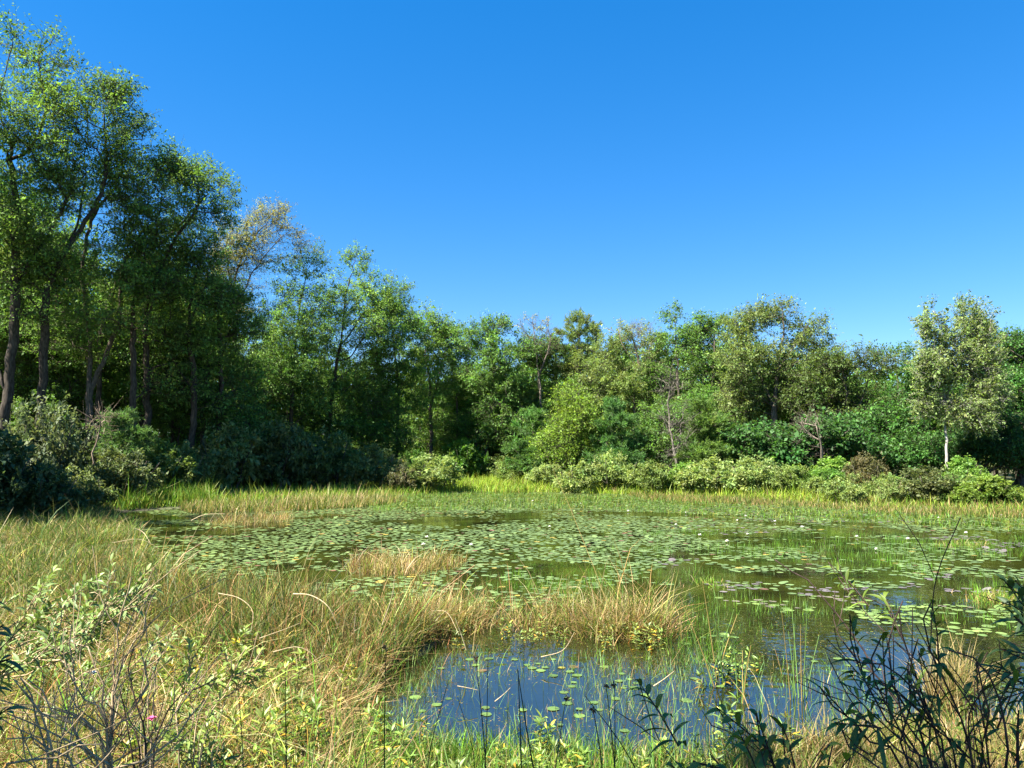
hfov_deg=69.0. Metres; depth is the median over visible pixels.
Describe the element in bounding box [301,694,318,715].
smartweed plant
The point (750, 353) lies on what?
broadleaf tree
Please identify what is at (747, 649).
smartweed plant
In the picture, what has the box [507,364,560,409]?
broadleaf tree
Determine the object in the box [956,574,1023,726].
willow shrub
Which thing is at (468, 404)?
broadleaf tree
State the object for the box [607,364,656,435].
broadleaf tree
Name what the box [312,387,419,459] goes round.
bush
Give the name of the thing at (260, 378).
broadleaf tree
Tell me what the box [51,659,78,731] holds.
dead stalk
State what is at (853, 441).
broadleaf tree
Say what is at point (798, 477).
shrub
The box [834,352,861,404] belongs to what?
broadleaf tree
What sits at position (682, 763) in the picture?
smartweed plant
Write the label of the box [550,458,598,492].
shrub
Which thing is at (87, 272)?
broadleaf tree
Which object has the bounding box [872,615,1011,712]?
bank grass
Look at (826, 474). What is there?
shrub
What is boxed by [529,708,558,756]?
smartweed plant
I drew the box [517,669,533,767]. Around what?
rush stem
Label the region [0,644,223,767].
dead shrub
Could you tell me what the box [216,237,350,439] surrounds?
broadleaf tree
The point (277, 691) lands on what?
smartweed plant
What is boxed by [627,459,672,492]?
shrub
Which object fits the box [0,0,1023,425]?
sky
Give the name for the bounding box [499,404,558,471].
pine tree
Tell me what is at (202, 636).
smartweed plant
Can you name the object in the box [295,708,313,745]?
smartweed plant
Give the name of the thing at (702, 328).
broadleaf tree
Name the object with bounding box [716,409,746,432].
sapling
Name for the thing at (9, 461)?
shrub
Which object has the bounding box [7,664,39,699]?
smartweed plant
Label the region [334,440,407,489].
shrub
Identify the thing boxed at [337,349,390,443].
broadleaf tree
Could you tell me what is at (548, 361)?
broadleaf tree
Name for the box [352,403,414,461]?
sapling
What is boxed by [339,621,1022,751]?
pool grass
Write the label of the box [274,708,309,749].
smartweed plant
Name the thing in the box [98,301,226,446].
broadleaf tree
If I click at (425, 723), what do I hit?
smartweed plant
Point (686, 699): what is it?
lily pad
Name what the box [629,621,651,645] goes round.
smartweed plant
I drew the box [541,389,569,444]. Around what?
broadleaf tree
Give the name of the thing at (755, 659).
smartweed plant
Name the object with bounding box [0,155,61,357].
broadleaf tree
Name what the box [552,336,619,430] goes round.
broadleaf tree
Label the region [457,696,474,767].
rush stem
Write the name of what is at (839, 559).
water grass
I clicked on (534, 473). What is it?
shrub
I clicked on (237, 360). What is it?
broadleaf tree
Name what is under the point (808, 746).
bank grass
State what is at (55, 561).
reed clump
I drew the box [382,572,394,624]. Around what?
dead stalk
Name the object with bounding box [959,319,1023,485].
broadleaf tree
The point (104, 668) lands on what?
smartweed plant
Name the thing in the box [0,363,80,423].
sapling
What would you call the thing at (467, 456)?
shrub
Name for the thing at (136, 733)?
dead shrub
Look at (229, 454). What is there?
shrub
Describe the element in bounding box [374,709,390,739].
smartweed plant
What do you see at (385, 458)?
shrub
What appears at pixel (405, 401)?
broadleaf tree
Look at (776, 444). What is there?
broadleaf tree
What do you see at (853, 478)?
shrub
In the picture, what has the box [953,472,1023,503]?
shrub
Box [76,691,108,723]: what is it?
smartweed plant
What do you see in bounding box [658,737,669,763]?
smartweed plant
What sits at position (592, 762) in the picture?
bank grass
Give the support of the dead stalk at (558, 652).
on the sedge band
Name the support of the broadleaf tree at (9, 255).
on the ground at (1008, 476)
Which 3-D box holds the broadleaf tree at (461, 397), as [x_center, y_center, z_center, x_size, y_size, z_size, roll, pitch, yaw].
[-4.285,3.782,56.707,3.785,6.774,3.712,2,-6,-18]
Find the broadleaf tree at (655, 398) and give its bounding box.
[645,395,675,467]
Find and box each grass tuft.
[198,502,295,526]
[325,536,472,578]
[683,572,728,588]
[929,538,990,548]
[951,586,1023,608]
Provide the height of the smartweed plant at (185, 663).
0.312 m
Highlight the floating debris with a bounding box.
[218,580,1022,748]
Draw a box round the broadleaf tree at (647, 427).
[610,391,698,469]
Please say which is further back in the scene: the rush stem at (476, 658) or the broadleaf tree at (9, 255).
the broadleaf tree at (9, 255)
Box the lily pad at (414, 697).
[410,695,420,698]
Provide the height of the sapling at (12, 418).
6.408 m
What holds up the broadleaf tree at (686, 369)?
on the ground at (1008, 476)
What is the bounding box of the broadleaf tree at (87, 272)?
[23,207,123,401]
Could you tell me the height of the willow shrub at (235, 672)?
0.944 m
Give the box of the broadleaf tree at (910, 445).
[843,395,957,481]
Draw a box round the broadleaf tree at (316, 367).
[287,328,342,436]
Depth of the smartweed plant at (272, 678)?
6.00 m
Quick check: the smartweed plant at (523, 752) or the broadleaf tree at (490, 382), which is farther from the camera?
the broadleaf tree at (490, 382)
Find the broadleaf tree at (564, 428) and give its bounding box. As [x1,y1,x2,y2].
[524,378,609,469]
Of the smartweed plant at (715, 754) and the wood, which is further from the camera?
the wood
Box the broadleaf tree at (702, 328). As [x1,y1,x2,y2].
[668,307,752,433]
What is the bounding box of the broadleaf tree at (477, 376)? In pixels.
[449,354,511,430]
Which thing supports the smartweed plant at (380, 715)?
on the ground at (1008, 476)
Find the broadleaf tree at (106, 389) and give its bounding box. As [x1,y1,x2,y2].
[2,230,124,422]
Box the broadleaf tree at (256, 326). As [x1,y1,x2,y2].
[153,270,278,472]
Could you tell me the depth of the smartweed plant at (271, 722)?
4.79 m
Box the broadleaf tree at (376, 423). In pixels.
[363,385,395,455]
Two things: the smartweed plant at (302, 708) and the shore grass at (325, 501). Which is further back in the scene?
the shore grass at (325, 501)
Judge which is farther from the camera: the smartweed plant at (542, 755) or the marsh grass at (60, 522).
the marsh grass at (60, 522)
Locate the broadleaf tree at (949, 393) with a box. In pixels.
[932,381,963,461]
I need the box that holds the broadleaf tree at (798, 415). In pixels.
[788,388,821,431]
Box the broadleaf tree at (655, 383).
[625,297,710,461]
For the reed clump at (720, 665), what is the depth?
6.49 m
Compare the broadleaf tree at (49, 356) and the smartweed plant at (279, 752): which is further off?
the broadleaf tree at (49, 356)
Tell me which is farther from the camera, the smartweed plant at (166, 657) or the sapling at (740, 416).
the sapling at (740, 416)
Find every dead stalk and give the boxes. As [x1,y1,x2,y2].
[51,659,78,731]
[218,593,252,628]
[273,646,320,668]
[293,593,337,624]
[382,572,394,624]
[541,632,574,657]
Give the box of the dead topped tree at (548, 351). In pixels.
[514,311,563,427]
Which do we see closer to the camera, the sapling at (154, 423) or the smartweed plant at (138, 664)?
the smartweed plant at (138, 664)
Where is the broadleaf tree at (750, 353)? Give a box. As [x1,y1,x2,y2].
[715,323,780,424]
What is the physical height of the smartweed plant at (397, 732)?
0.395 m
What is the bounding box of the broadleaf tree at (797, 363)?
[768,331,845,425]
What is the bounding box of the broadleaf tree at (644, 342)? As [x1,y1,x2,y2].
[593,316,679,418]
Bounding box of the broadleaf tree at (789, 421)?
[770,365,804,428]
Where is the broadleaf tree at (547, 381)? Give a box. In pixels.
[522,338,581,413]
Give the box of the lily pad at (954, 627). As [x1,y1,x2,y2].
[947,626,959,628]
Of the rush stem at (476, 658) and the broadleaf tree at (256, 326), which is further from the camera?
the broadleaf tree at (256, 326)
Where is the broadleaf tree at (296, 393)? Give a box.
[271,347,329,442]
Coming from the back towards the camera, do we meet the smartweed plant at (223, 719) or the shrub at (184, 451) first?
the shrub at (184, 451)
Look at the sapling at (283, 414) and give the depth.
44.65 m
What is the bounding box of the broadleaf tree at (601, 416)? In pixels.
[591,394,627,456]
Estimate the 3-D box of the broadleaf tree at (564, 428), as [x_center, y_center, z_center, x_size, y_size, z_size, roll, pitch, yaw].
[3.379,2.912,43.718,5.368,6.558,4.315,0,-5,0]
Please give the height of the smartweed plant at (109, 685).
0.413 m
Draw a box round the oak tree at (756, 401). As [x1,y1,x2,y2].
[705,293,847,428]
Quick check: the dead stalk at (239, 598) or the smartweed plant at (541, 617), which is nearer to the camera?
the dead stalk at (239, 598)
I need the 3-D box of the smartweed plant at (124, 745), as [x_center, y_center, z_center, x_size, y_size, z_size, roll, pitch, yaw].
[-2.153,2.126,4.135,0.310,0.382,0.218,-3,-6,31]
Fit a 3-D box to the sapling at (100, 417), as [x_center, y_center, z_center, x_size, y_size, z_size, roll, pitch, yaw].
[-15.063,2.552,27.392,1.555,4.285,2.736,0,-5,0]
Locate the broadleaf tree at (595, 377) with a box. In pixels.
[566,325,638,432]
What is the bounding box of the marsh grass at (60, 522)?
[0,479,227,622]
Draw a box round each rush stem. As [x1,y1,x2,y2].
[238,686,243,767]
[285,685,286,767]
[359,704,366,767]
[382,645,387,767]
[427,680,448,767]
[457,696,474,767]
[472,656,485,767]
[484,669,487,767]
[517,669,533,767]
[518,671,521,767]
[555,695,569,767]
[585,696,635,767]
[590,707,602,767]
[604,684,614,767]
[611,681,616,764]
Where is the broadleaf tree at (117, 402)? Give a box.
[70,274,165,436]
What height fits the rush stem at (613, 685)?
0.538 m
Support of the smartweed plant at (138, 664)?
on the ground at (1008, 476)
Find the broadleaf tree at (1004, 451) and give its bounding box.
[939,404,1023,483]
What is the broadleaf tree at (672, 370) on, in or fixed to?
on the ground at (1008, 476)
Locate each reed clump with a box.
[44,537,74,588]
[153,552,183,600]
[225,560,258,626]
[679,586,740,686]
[734,646,750,702]
[781,611,818,700]
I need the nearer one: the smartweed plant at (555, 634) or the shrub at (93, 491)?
the smartweed plant at (555, 634)
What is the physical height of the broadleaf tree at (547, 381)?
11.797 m
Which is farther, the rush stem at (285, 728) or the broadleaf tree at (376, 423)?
the broadleaf tree at (376, 423)
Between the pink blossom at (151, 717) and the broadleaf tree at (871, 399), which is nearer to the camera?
the pink blossom at (151, 717)
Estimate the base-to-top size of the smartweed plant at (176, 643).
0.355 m
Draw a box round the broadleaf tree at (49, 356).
[0,185,97,427]
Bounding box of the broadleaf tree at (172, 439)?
[115,317,228,450]
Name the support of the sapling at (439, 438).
on the ground at (1008, 476)
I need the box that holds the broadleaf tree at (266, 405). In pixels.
[197,339,297,446]
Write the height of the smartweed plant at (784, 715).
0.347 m
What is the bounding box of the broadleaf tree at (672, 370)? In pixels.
[636,331,689,470]
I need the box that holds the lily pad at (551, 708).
[547,706,558,710]
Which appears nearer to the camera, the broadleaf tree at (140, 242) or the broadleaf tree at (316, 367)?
the broadleaf tree at (140, 242)
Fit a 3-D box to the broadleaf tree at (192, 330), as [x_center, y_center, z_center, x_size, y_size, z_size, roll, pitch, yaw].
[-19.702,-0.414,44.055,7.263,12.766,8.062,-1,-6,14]
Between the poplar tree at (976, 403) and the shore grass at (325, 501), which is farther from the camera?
the poplar tree at (976, 403)
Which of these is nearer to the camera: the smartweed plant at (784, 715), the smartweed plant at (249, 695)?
the smartweed plant at (784, 715)
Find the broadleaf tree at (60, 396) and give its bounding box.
[3,298,121,438]
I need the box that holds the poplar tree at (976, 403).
[903,290,1017,465]
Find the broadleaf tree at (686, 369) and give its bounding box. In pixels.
[663,328,731,396]
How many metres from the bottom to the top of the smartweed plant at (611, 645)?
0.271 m
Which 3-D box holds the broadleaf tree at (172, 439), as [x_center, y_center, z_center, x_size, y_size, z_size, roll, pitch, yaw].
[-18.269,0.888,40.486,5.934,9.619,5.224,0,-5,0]
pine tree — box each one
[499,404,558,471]
[540,308,603,382]
[579,395,648,469]
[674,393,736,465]
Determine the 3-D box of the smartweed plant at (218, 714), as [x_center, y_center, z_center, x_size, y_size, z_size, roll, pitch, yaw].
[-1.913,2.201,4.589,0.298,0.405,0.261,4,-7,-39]
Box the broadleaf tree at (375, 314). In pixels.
[281,240,419,442]
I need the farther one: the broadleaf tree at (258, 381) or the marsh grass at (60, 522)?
the broadleaf tree at (258, 381)
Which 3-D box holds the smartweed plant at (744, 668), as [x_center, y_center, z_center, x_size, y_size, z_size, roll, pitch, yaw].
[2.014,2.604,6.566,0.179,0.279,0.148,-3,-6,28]
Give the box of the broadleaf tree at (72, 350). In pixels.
[19,99,208,448]
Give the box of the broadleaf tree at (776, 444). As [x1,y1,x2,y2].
[718,411,816,473]
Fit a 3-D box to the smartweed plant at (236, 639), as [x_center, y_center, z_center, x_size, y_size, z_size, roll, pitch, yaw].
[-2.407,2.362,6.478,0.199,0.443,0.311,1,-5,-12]
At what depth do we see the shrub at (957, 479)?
28.94 m
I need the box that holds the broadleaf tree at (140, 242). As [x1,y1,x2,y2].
[80,209,214,431]
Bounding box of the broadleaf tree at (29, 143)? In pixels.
[0,0,103,430]
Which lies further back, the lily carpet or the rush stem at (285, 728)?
the lily carpet
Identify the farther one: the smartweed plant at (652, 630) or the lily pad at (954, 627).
the lily pad at (954, 627)
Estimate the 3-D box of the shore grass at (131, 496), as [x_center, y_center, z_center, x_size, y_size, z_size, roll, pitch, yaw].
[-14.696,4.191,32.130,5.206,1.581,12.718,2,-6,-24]
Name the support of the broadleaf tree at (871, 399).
on the ground at (1008, 476)
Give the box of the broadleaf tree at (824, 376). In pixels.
[769,334,909,432]
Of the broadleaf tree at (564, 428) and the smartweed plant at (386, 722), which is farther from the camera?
the broadleaf tree at (564, 428)
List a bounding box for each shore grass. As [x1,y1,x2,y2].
[101,471,1023,511]
[104,471,222,509]
[177,482,410,513]
[620,483,1023,517]
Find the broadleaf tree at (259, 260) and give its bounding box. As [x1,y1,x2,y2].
[203,194,323,409]
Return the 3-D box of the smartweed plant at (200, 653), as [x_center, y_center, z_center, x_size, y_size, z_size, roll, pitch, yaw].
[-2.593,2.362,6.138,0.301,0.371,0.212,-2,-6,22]
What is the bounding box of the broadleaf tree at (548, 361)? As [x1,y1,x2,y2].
[499,326,571,438]
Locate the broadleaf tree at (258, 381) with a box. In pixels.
[207,339,281,417]
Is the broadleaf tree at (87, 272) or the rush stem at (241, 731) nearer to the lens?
the rush stem at (241, 731)
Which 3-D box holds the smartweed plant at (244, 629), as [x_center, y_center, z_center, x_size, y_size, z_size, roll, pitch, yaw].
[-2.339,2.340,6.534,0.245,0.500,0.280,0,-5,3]
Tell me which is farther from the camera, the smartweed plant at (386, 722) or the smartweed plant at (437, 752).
the smartweed plant at (386, 722)
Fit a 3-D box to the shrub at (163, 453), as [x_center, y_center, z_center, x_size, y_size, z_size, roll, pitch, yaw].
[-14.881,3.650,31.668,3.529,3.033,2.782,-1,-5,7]
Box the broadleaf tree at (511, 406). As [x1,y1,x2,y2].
[476,370,530,458]
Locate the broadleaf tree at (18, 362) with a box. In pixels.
[0,289,48,417]
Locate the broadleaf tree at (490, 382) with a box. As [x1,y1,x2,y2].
[449,309,541,474]
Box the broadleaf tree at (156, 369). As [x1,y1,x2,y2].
[106,253,184,442]
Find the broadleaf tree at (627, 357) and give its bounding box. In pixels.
[596,332,658,427]
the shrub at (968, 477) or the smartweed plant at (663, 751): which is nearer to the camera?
the smartweed plant at (663, 751)
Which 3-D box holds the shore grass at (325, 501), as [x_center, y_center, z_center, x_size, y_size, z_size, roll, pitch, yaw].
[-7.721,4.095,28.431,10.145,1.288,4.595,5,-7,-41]
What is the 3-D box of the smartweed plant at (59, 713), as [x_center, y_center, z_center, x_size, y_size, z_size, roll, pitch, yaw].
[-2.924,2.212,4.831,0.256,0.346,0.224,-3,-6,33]
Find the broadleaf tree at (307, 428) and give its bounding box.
[256,364,329,446]
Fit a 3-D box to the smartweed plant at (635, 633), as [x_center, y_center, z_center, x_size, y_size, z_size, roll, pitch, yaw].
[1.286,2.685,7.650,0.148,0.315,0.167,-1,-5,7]
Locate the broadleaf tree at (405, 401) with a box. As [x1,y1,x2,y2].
[379,348,436,461]
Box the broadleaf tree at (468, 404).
[456,372,490,462]
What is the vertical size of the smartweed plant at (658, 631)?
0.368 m
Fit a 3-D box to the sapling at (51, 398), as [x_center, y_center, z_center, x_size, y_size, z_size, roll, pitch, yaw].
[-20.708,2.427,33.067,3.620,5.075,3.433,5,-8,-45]
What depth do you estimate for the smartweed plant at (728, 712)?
4.89 m
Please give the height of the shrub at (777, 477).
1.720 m
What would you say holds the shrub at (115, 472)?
on the ground at (1008, 476)
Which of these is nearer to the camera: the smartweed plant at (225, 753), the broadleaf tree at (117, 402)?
the smartweed plant at (225, 753)
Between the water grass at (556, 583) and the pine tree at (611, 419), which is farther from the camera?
the pine tree at (611, 419)
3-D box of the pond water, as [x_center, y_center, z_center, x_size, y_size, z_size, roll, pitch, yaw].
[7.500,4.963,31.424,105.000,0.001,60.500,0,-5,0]
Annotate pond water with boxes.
[118,491,1023,761]
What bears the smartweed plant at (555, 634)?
in the pond water
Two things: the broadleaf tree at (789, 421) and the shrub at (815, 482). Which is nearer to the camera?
the shrub at (815, 482)
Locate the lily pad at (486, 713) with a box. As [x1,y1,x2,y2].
[482,712,491,715]
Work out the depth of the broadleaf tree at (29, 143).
30.38 m
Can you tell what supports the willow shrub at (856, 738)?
on the ground at (1008, 476)
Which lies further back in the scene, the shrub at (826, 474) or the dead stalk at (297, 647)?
the shrub at (826, 474)
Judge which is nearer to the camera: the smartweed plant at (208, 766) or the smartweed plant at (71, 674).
the smartweed plant at (208, 766)
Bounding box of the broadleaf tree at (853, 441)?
[792,405,894,471]
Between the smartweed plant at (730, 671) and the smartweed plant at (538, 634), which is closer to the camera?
the smartweed plant at (730, 671)
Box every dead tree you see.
[651,357,707,466]
[788,403,848,466]
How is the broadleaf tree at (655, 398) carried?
on the ground at (1008, 476)
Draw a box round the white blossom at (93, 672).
[90,671,96,767]
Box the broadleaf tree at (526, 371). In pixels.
[505,362,542,456]
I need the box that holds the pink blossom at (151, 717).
[148,715,156,767]
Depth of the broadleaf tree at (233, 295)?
35.64 m
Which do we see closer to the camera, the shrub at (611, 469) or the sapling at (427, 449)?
the shrub at (611, 469)
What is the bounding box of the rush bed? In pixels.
[4,498,459,687]
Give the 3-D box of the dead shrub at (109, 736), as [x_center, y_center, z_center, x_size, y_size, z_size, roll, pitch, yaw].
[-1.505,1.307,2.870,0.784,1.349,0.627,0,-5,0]
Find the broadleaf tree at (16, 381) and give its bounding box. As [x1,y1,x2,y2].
[0,290,84,416]
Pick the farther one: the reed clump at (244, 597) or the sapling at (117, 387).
the sapling at (117, 387)
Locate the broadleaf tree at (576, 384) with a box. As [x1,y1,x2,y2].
[559,373,600,452]
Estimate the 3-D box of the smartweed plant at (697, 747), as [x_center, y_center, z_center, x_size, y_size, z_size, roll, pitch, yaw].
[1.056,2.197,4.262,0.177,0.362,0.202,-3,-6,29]
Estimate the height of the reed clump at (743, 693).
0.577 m
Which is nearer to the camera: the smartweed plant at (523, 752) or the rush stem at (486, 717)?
the rush stem at (486, 717)
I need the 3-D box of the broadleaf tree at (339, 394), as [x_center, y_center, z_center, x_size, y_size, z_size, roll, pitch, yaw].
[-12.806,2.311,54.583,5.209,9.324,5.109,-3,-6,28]
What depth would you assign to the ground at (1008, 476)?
7.74 m
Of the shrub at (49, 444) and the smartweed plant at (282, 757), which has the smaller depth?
the smartweed plant at (282, 757)
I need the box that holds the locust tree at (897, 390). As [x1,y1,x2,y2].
[868,339,942,478]
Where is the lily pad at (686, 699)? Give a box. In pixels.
[681,698,692,702]
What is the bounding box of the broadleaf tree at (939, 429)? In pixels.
[894,395,957,475]
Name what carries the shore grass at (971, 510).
on the ground at (1008, 476)
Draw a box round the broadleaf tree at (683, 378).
[671,356,705,393]
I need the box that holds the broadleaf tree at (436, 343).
[393,296,466,459]
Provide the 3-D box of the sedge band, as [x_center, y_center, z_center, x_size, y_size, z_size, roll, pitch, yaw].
[0.146,1.823,8.824,4.838,2.140,4.050,0,-5,0]
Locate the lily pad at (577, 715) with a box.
[574,713,584,717]
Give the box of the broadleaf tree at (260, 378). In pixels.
[243,343,283,419]
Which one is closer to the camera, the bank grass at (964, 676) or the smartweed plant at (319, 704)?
the smartweed plant at (319, 704)
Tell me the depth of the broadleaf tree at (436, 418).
62.50 m
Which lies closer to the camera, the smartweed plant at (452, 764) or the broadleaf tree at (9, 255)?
the smartweed plant at (452, 764)
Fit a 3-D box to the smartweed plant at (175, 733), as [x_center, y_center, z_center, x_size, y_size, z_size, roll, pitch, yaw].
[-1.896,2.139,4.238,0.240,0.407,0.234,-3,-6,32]
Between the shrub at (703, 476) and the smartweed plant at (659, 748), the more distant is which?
the shrub at (703, 476)
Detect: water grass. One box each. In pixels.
[367,488,1023,530]
[462,525,1023,643]
[496,569,612,595]
[654,623,734,665]
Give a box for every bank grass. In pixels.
[308,681,794,767]
[689,672,1023,767]
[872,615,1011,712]
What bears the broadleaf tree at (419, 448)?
on the ground at (1008, 476)
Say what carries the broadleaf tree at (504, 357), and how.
on the ground at (1008, 476)
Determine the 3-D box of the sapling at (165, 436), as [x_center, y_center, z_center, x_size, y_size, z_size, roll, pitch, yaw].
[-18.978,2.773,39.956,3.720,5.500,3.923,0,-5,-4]
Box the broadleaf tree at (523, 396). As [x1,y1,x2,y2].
[502,378,548,439]
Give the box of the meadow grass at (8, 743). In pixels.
[0,536,481,767]
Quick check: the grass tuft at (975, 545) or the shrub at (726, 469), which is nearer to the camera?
the grass tuft at (975, 545)
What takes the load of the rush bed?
on the ground at (1008, 476)
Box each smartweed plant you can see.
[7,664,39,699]
[36,664,60,696]
[43,696,71,734]
[61,663,78,690]
[70,660,97,703]
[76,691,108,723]
[92,653,112,671]
[93,648,118,694]
[99,736,143,767]
[105,670,138,711]
[117,665,150,713]
[118,690,157,756]
[132,646,155,682]
[152,638,174,656]
[152,668,169,700]
[157,653,188,692]
[160,639,186,671]
[160,687,204,720]
[163,716,202,765]
[168,662,188,680]
[171,683,196,713]
[176,701,201,730]
[177,665,207,714]
[177,704,226,754]
[177,706,202,727]
[182,634,206,665]
[182,650,208,679]
[187,735,223,767]
[203,749,238,767]
[209,710,232,736]
[212,741,249,767]
[222,704,271,751]
[223,628,244,669]
[223,711,248,752]
[233,753,269,767]
[234,689,260,721]
[235,623,258,665]
[250,734,289,767]
[257,706,289,740]
[262,707,299,767]
[263,743,297,767]
[264,670,282,687]
[267,683,283,707]
[270,648,307,702]
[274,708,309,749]
[275,746,318,767]
[279,694,297,712]
[280,686,304,713]
[293,652,305,679]
[294,704,330,761]
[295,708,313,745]
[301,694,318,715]
[305,696,342,753]
[338,663,355,695]
[358,696,385,731]
[365,724,390,761]
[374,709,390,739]
[377,711,392,736]
[378,712,394,739]
[381,717,413,765]
[383,747,417,767]
[413,716,438,761]
[420,757,465,767]
[431,748,460,767]
[449,630,465,649]
[487,739,510,767]
[494,755,528,767]
[497,623,512,639]
[501,614,513,632]
[516,629,525,645]
[518,741,540,767]
[527,628,535,643]
[528,743,547,767]
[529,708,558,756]
[534,631,542,639]
[536,732,550,753]
[537,613,550,636]
[547,736,580,767]
[549,627,567,643]
[557,742,593,767]
[597,618,617,643]
[598,636,615,651]
[621,621,629,637]
[622,749,648,767]
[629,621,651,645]
[630,619,646,639]
[632,630,643,650]
[632,747,649,767]
[643,626,666,650]
[647,622,658,646]
[647,735,670,767]
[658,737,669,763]
[662,759,692,767]
[680,732,709,765]
[694,668,707,689]
[708,747,729,764]
[711,658,733,684]
[711,731,734,757]
[713,692,742,759]
[722,646,743,686]
[723,634,753,676]
[733,664,748,682]
[748,655,764,670]
[775,711,804,760]
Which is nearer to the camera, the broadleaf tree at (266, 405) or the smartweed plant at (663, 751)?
the smartweed plant at (663, 751)
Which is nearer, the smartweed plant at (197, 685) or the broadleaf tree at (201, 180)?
the smartweed plant at (197, 685)
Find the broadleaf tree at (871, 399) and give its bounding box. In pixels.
[855,385,881,411]
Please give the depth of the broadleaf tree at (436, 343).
53.76 m
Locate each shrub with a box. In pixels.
[0,390,85,478]
[0,429,58,515]
[0,461,91,516]
[0,537,224,767]
[0,553,164,696]
[0,601,27,731]
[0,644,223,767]
[43,406,120,474]
[62,462,121,510]
[83,441,168,504]
[88,404,158,467]
[105,609,228,767]
[120,622,182,767]
[123,633,276,767]
[142,435,201,488]
[175,439,221,485]
[182,416,277,490]
[230,476,274,487]
[238,413,316,488]
[264,468,302,486]
[285,423,367,488]
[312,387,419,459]
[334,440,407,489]
[371,450,401,478]
[380,463,421,490]
[394,451,466,489]
[403,447,428,466]
[433,437,489,477]
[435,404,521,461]
[478,465,496,476]
[485,453,515,477]
[490,461,525,481]
[523,462,565,484]
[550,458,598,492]
[559,460,573,476]
[585,448,637,490]
[608,678,854,767]
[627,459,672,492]
[665,460,694,490]
[673,454,747,491]
[714,463,741,489]
[720,452,784,492]
[761,462,808,492]
[775,510,1023,767]
[783,464,807,491]
[796,476,828,496]
[798,467,846,488]
[808,455,853,475]
[816,475,867,502]
[841,450,895,486]
[842,470,869,487]
[861,473,894,494]
[873,472,909,502]
[891,463,958,501]
[941,453,988,480]
[941,484,989,503]
[944,472,962,492]
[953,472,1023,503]
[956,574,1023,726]
[957,472,980,481]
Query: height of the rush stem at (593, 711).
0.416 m
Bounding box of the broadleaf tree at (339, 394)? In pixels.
[311,354,369,448]
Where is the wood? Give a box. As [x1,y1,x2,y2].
[93,362,1017,469]
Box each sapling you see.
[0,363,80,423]
[0,364,19,432]
[9,397,33,432]
[10,382,84,436]
[70,359,169,443]
[72,397,124,470]
[137,399,196,445]
[151,389,214,451]
[211,398,286,450]
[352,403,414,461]
[394,412,426,462]
[408,404,445,460]
[426,414,453,455]
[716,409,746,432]
[728,402,766,433]
[930,411,959,476]
[1000,462,1016,480]
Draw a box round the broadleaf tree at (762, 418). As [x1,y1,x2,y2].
[749,396,781,426]
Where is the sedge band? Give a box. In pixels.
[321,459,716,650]
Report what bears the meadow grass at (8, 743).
on the ground at (1008, 476)
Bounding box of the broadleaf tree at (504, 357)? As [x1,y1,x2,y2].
[482,340,528,406]
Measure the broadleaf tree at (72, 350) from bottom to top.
17.998 m
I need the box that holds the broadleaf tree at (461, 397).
[433,390,475,455]
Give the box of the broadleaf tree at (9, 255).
[0,242,66,430]
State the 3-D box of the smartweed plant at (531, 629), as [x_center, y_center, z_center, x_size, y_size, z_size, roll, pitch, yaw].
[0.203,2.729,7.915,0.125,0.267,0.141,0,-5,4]
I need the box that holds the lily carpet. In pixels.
[133,491,1023,617]
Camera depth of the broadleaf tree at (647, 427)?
43.71 m
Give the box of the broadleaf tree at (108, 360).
[80,292,151,412]
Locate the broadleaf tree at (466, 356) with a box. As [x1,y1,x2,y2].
[425,318,483,439]
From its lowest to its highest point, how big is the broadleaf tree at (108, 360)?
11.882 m
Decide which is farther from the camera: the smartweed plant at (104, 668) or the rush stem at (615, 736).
the smartweed plant at (104, 668)
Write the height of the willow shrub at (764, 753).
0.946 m
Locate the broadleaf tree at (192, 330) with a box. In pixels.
[108,279,240,439]
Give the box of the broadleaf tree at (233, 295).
[141,225,265,454]
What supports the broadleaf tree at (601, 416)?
on the ground at (1008, 476)
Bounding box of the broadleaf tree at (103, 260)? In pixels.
[53,215,136,420]
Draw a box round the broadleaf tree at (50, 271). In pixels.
[0,56,160,427]
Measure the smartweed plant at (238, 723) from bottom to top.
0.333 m
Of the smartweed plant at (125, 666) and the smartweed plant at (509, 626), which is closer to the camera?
the smartweed plant at (125, 666)
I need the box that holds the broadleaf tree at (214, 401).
[151,296,238,453]
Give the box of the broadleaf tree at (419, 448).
[401,360,445,457]
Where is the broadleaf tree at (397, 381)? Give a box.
[350,279,434,456]
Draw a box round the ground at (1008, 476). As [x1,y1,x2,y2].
[0,436,1023,767]
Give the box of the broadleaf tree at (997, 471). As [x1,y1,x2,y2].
[981,455,1004,475]
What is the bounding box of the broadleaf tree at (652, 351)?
[628,331,672,458]
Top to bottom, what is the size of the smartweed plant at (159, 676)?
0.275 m
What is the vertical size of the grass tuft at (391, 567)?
0.775 m
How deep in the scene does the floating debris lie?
6.81 m
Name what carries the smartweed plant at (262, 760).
on the ground at (1008, 476)
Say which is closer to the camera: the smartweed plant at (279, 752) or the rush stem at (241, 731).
the rush stem at (241, 731)
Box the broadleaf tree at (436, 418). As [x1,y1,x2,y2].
[423,359,454,465]
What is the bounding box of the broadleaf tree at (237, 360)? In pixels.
[121,304,279,455]
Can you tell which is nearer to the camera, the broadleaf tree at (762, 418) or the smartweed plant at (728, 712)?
the smartweed plant at (728, 712)
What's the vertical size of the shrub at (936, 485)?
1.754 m
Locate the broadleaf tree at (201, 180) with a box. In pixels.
[80,136,256,457]

